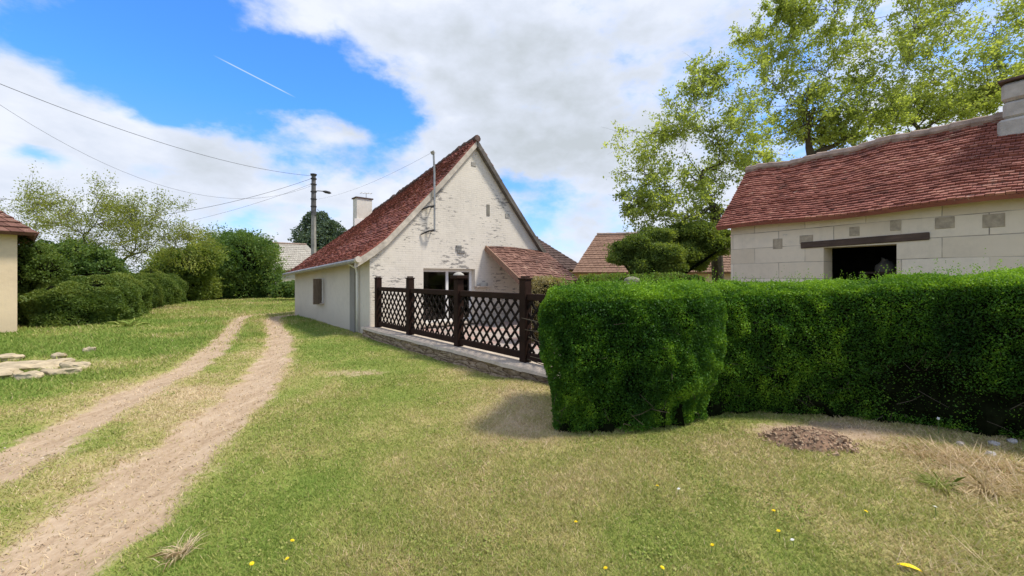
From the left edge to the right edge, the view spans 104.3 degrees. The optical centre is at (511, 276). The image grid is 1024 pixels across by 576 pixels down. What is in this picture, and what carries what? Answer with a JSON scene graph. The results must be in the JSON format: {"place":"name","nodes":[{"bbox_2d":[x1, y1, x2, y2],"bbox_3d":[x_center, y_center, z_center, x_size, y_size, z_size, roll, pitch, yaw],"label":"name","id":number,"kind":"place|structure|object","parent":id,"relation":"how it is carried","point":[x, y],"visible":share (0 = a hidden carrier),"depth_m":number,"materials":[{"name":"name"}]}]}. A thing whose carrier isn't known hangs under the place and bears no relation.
{"place":"outdoors","nodes":[
{"label":"outdoors","id":0,"kind":"place"},
{"bbox_2d":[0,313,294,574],"bbox_3d":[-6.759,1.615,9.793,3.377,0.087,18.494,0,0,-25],"label":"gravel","id":1,"kind":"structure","parent":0,"point":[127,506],"depth_m":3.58,"materials":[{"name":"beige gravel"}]},
{"bbox_2d":[424,320,539,353],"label":"patio","id":2,"kind":"structure","parent":0,"point":[514,337],"depth_m":10.85,"materials":[{"name":"grey concrete"}]},
{"bbox_2d":[0,297,1023,575],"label":"grass","id":3,"kind":"structure","parent":0,"point":[168,339],"depth_m":3.14,"materials":[{"name":"green plant"}]},
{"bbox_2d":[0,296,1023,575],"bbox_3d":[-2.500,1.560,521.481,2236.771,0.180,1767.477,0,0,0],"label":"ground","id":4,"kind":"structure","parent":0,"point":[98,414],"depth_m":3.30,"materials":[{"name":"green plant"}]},
{"bbox_2d":[0,366,23,378],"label":"flat stone","id":5,"kind":"object","parent":4,"relation":"on","point":[5,371],"visible":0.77,"depth_m":6.39,"materials":[{"name":"beige stone"}]},
{"bbox_2d":[0,353,24,361],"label":"flat stone","id":6,"kind":"object","parent":4,"relation":"on","point":[6,356],"visible":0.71,"depth_m":7.66,"materials":[{"name":"beige stone"}]},
{"bbox_2d":[0,210,38,332],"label":"outbuilding","id":7,"kind":"structure","parent":4,"relation":"on","point":[11,228],"depth_m":11.43,"materials":[{"name":"beige paint"}]},
{"bbox_2d":[13,370,44,379],"bbox_3d":[-7.633,1.567,6.291,0.488,0.137,0.231,0,0,0],"label":"flat stone","id":8,"kind":"object","parent":4,"relation":"on","point":[34,373],"visible":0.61,"depth_m":6.21,"materials":[{"name":"beige stone"}]},
{"bbox_2d":[0,360,57,370],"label":"flat stone","id":9,"kind":"object","parent":4,"relation":"on","point":[24,365],"visible":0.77,"depth_m":6.97,"materials":[{"name":"beige stone"}]},
{"bbox_2d":[17,235,75,326],"bbox_3d":[-15.852,0.147,13.219,2.265,3.400,2.158,0,0,0],"label":"ivy shrub","id":10,"kind":"object","parent":4,"relation":"on","point":[36,264],"visible":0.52,"depth_m":12.99,"materials":[{"name":"green plant"}]},
{"bbox_2d":[32,358,75,366],"bbox_3d":[-8.328,1.565,7.185,0.649,0.143,0.359,0,0,-23],"label":"flat stone","id":11,"kind":"object","parent":4,"relation":"on","point":[55,362],"visible":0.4,"depth_m":7.21,"materials":[{"name":"beige stone"}]},
{"bbox_2d":[51,352,67,358],"bbox_3d":[-8.977,1.562,7.879,0.412,0.149,0.215,0,0,0],"label":"flat stone","id":12,"kind":"object","parent":4,"relation":"on","point":[59,355],"visible":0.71,"depth_m":7.80,"materials":[{"name":"beige stone"}]},
{"bbox_2d":[40,367,82,376],"bbox_3d":[-7.418,1.564,6.510,0.597,0.144,0.266,0,0,-11],"label":"flat stone","id":13,"kind":"object","parent":4,"relation":"on","point":[49,371],"visible":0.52,"depth_m":6.49,"materials":[{"name":"beige stone"}]},
{"bbox_2d":[59,361,91,368],"bbox_3d":[-7.704,1.567,7.027,0.508,0.138,0.252,0,0,0],"label":"flat stone","id":14,"kind":"object","parent":4,"relation":"on","point":[62,365],"visible":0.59,"depth_m":6.96,"materials":[{"name":"beige stone"}]},
{"bbox_2d":[0,164,154,275],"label":"sparse tree","id":15,"kind":"object","parent":4,"relation":"on","point":[48,224],"visible":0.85,"depth_m":17.76,"materials":[{"name":"green plant"}]},
{"bbox_2d":[35,236,135,275],"bbox_3d":[-18.653,-0.789,16.872,4.604,1.909,2.459,0,0,0],"label":"bush","id":16,"kind":"object","parent":4,"relation":"on","point":[91,259],"visible":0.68,"depth_m":16.55,"materials":[{"name":"green plant"}]},
{"bbox_2d":[82,347,95,351],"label":"flat stone","id":17,"kind":"object","parent":4,"relation":"on","point":[90,348],"visible":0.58,"depth_m":8.50,"materials":[{"name":"beige stone"}]},
{"bbox_2d":[17,270,190,326],"bbox_3d":[-19.470,0.611,20.531,3.430,1.983,19.267,0,0,-32],"label":"hedge","id":18,"kind":"object","parent":4,"relation":"on","point":[88,299],"visible":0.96,"depth_m":13.40,"materials":[{"name":"green plant"}]},
{"bbox_2d":[77,261,148,275],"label":"distant trees","id":19,"kind":"object","parent":4,"relation":"on","point":[138,270],"depth_m":121.00,"materials":[{"name":"green plant"}]},
{"bbox_2d":[106,318,149,325],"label":"weed","id":20,"kind":"object","parent":4,"relation":"on","point":[127,323],"visible":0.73,"depth_m":12.73,"materials":[{"name":"green plant"}]},
{"bbox_2d":[78,185,230,279],"bbox_3d":[-18.239,-1.583,19.879,6.826,6.462,4.883,0,0,0],"label":"sparse tree","id":21,"kind":"object","parent":4,"relation":"on","point":[175,235],"visible":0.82,"depth_m":19.77,"materials":[{"name":"green plant"}]},
{"bbox_2d":[146,527,209,571],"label":"grass tuft","id":22,"kind":"object","parent":4,"relation":"on","point":[183,550],"visible":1,"depth_m":2.28,"materials":[{"name":"beige plant"}]},
{"bbox_2d":[141,239,228,299],"bbox_3d":[-21.359,-0.510,25.977,4.839,4.096,4.594,0,0,-33],"label":"bush","id":23,"kind":"object","parent":4,"relation":"on","point":[203,284],"visible":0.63,"depth_m":25.47,"materials":[{"name":"green plant"}]},
{"bbox_2d":[189,220,290,298],"bbox_3d":[-21.628,-1.381,30.998,8.895,6.311,7.297,0,0,0],"label":"bush","id":24,"kind":"object","parent":4,"relation":"on","point":[249,269],"visible":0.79,"depth_m":29.47,"materials":[{"name":"green plant"}]},
{"bbox_2d":[267,280,294,297],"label":"bush","id":25,"kind":"object","parent":4,"relation":"on","point":[285,289],"visible":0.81,"depth_m":26.29,"materials":[{"name":"green plant"}]},
{"bbox_2d":[271,242,310,284],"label":"house","id":26,"kind":"structure","parent":4,"relation":"on","point":[298,253],"depth_m":39.17,"materials":[{"name":"grey tile"}]},
{"bbox_2d":[287,209,346,250],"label":"tree","id":27,"kind":"object","parent":4,"relation":"on","point":[327,231],"visible":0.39,"depth_m":47.06,"materials":[{"name":"green plant"}]},
{"bbox_2d":[310,173,330,254],"bbox_3d":[-10.297,-1.988,21.393,1.193,7.177,0.329,0,0,15],"label":"utility pole","id":28,"kind":"object","parent":4,"relation":"on","point":[313,191],"visible":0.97,"depth_m":21.39,"materials":[{"name":"concrete"}]},
{"bbox_2d":[1,84,309,175],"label":"power line","id":29,"kind":"object","parent":28,"relation":"attached to","point":[142,136],"visible":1,"depth_m":13.69,"materials":[{"name":"metal"}]},
{"bbox_2d":[2,106,309,198],"bbox_3d":[-14.074,-5.350,16.249,0.009,3.622,12.476,0,0,33],"label":"power line","id":30,"kind":"object","parent":28,"relation":"attached to","point":[143,179],"visible":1,"depth_m":15.63,"materials":[{"name":"metal"}]},
{"bbox_2d":[61,184,309,238],"bbox_3d":[-17.851,-3.602,21.749,14.294,2.961,0.011,0,0,2],"label":"power line","id":31,"kind":"object","parent":28,"relation":"attached to","point":[220,213],"visible":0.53,"depth_m":21.65,"materials":[{"name":"metal"}]},
{"bbox_2d":[67,179,308,222],"bbox_3d":[-16.146,-3.976,20.250,11.162,2.778,0.016,0,0,-13],"label":"power line","id":32,"kind":"object","parent":28,"relation":"attached to","point":[219,204],"visible":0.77,"depth_m":20.51,"materials":[{"name":"metal"}]},
{"bbox_2d":[282,135,577,333],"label":"cottage","id":33,"kind":"structure","parent":4,"relation":"on","point":[439,223],"depth_m":12.99,"materials":[{"name":"paint"}]},
{"bbox_2d":[423,268,477,326],"bbox_3d":[-1.964,0.610,12.528,2.040,1.740,0.407,0,0,-41],"label":"window","id":34,"kind":"structure","parent":33,"relation":"in","point":[446,271],"depth_m":12.63,"materials":[{"name":"white paint"}]},
{"bbox_2d":[361,326,558,383],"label":"plinth wall","id":35,"kind":"structure","parent":4,"relation":"on","point":[493,363],"depth_m":7.24,"materials":[{"name":"stone"}]},
{"bbox_2d":[374,272,558,362],"bbox_3d":[-1.320,0.623,8.076,0.260,1.445,7.056,0,0,-41],"label":"lattice fence","id":36,"kind":"object","parent":35,"relation":"on","point":[525,297],"visible":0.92,"depth_m":7.62,"materials":[{"name":"brown wood"}]},
{"bbox_2d":[0,344,1023,575],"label":"clover","id":37,"kind":"object","parent":4,"relation":"on","point":[630,553],"visible":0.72,"depth_m":2.87,"materials":[{"name":"green plant"}]},
{"bbox_2d":[531,275,572,343],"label":"shrub","id":38,"kind":"object","parent":4,"relation":"on","point":[540,285],"visible":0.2,"depth_m":9.33,"materials":[{"name":"green plant"}]},
{"bbox_2d":[536,236,578,277],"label":"house","id":39,"kind":"structure","parent":4,"relation":"on","point":[569,264],"depth_m":24.57,"materials":[{"name":"tile"}]},
{"bbox_2d":[172,432,1023,575],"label":"dry grass","id":40,"kind":"structure","parent":4,"relation":"on","point":[980,458],"depth_m":3.14,"materials":[{"name":"beige plant"}]},
{"bbox_2d":[522,270,731,432],"bbox_3d":[1.306,0.730,4.499,2.367,1.779,1.553,0,0,0],"label":"hedge","id":41,"kind":"object","parent":4,"relation":"on","point":[626,355],"visible":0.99,"depth_m":4.06,"materials":[{"name":"green plant"}]},
{"bbox_2d":[624,277,639,283],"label":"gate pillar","id":42,"kind":"structure","parent":4,"relation":"on","point":[628,278],"depth_m":8.48,"materials":[{"name":"stone"}]},
{"bbox_2d":[576,271,705,284],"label":"hedge","id":43,"kind":"object","parent":4,"relation":"on","point":[612,276],"visible":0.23,"depth_m":11.33,"materials":[{"name":"green plant"}]},
{"bbox_2d":[572,230,730,282],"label":"house","id":44,"kind":"structure","parent":4,"relation":"on","point":[592,260],"depth_m":22.48,"materials":[{"name":"brown tile"}]},
{"bbox_2d":[603,215,730,275],"bbox_3d":[5.393,-0.690,13.585,4.457,2.792,2.472,0,0,0],"label":"spreading shrub","id":45,"kind":"object","parent":4,"relation":"on","point":[698,246],"visible":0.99,"depth_m":13.17,"materials":[{"name":"green plant"}]},
{"bbox_2d":[601,47,800,281],"bbox_3d":[6.823,-3.571,15.039,7.284,10.376,4.490,0,0,0],"label":"tree","id":46,"kind":"object","parent":4,"relation":"on","point":[712,211],"visible":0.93,"depth_m":14.40,"materials":[{"name":"green plant"}]},
{"bbox_2d":[764,427,848,451],"bbox_3d":[2.889,1.551,3.900,0.840,0.138,0.600,0,0,0],"label":"soil heap","id":47,"kind":"object","parent":4,"relation":"on","point":[808,446],"visible":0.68,"depth_m":3.77,"materials":[{"name":"brown soil"}]},
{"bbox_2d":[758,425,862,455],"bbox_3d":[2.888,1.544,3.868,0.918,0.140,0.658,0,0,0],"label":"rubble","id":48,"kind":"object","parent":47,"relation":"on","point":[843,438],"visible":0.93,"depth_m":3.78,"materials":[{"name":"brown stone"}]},
{"bbox_2d":[726,0,930,155],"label":"tree","id":49,"kind":"object","parent":4,"relation":"on","point":[828,131],"visible":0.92,"depth_m":16.06,"materials":[{"name":"green plant"}]},
{"bbox_2d":[675,248,1023,439],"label":"hedge","id":50,"kind":"object","parent":4,"relation":"on","point":[928,348],"visible":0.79,"depth_m":4.35,"materials":[{"name":"green plant"}]},
{"bbox_2d":[715,74,1023,283],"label":"barn","id":51,"kind":"structure","parent":4,"relation":"on","point":[950,193],"depth_m":8.54,"materials":[{"name":"white stone"}]},
{"bbox_2d":[859,272,896,280],"bbox_3d":[8.694,0.730,9.219,0.500,1.700,0.900,0,0,-31],"label":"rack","id":52,"kind":"object","parent":51,"relation":"in","point":[869,275],"visible":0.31,"depth_m":9.33,"materials":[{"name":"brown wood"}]},
{"bbox_2d":[874,257,896,274],"bbox_3d":[8.649,-0.258,9.225,0.371,0.410,0.370,0,0,0],"label":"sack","id":53,"kind":"object","parent":52,"relation":"on","point":[885,263],"visible":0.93,"depth_m":9.12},
{"bbox_2d":[897,563,921,571],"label":"leaf","id":54,"kind":"object","parent":4,"relation":"on","point":[910,565],"visible":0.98,"depth_m":2.16,"materials":[{"name":"yellow plant"}]},
{"bbox_2d":[903,437,942,450],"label":"grass tuft","id":55,"kind":"object","parent":4,"relation":"on","point":[916,444],"visible":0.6,"depth_m":3.72,"materials":[{"name":"plant"}]},
{"bbox_2d":[899,466,967,497],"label":"grass tuft","id":56,"kind":"object","parent":4,"relation":"on","point":[931,483],"visible":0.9,"depth_m":3.03,"materials":[{"name":"green plant"}]},
{"bbox_2d":[861,0,1023,134],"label":"tree","id":57,"kind":"object","parent":4,"relation":"on","point":[969,101],"visible":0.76,"depth_m":16.37,"materials":[{"name":"green plant"}]},
{"bbox_2d":[936,461,1021,503],"bbox_3d":[3.441,1.499,2.980,0.367,0.193,0.514,0,0,0],"label":"grass tuft","id":58,"kind":"object","parent":4,"relation":"on","point":[977,488],"visible":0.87,"depth_m":2.98,"materials":[{"name":"plant"}]},
{"bbox_2d":[987,440,1000,445],"bbox_3d":[4.600,1.597,3.802,0.088,0.066,0.082,0,0,-39],"label":"stone","id":59,"kind":"object","parent":4,"relation":"on","point":[994,442],"visible":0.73,"depth_m":3.78,"materials":[{"name":"grey stone"}]},
{"bbox_2d":[1006,438,1017,443],"bbox_3d":[4.843,1.595,3.858,0.091,0.063,0.067,0,0,0],"label":"stone","id":60,"kind":"object","parent":4,"relation":"on","point":[1013,441],"visible":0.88,"depth_m":3.84,"materials":[{"name":"grey stone"}]},
{"bbox_2d":[0,0,1023,272],"label":"sky","id":61,"kind":"structure","parent":0,"point":[351,94],"materials":[{"name":"blue"}]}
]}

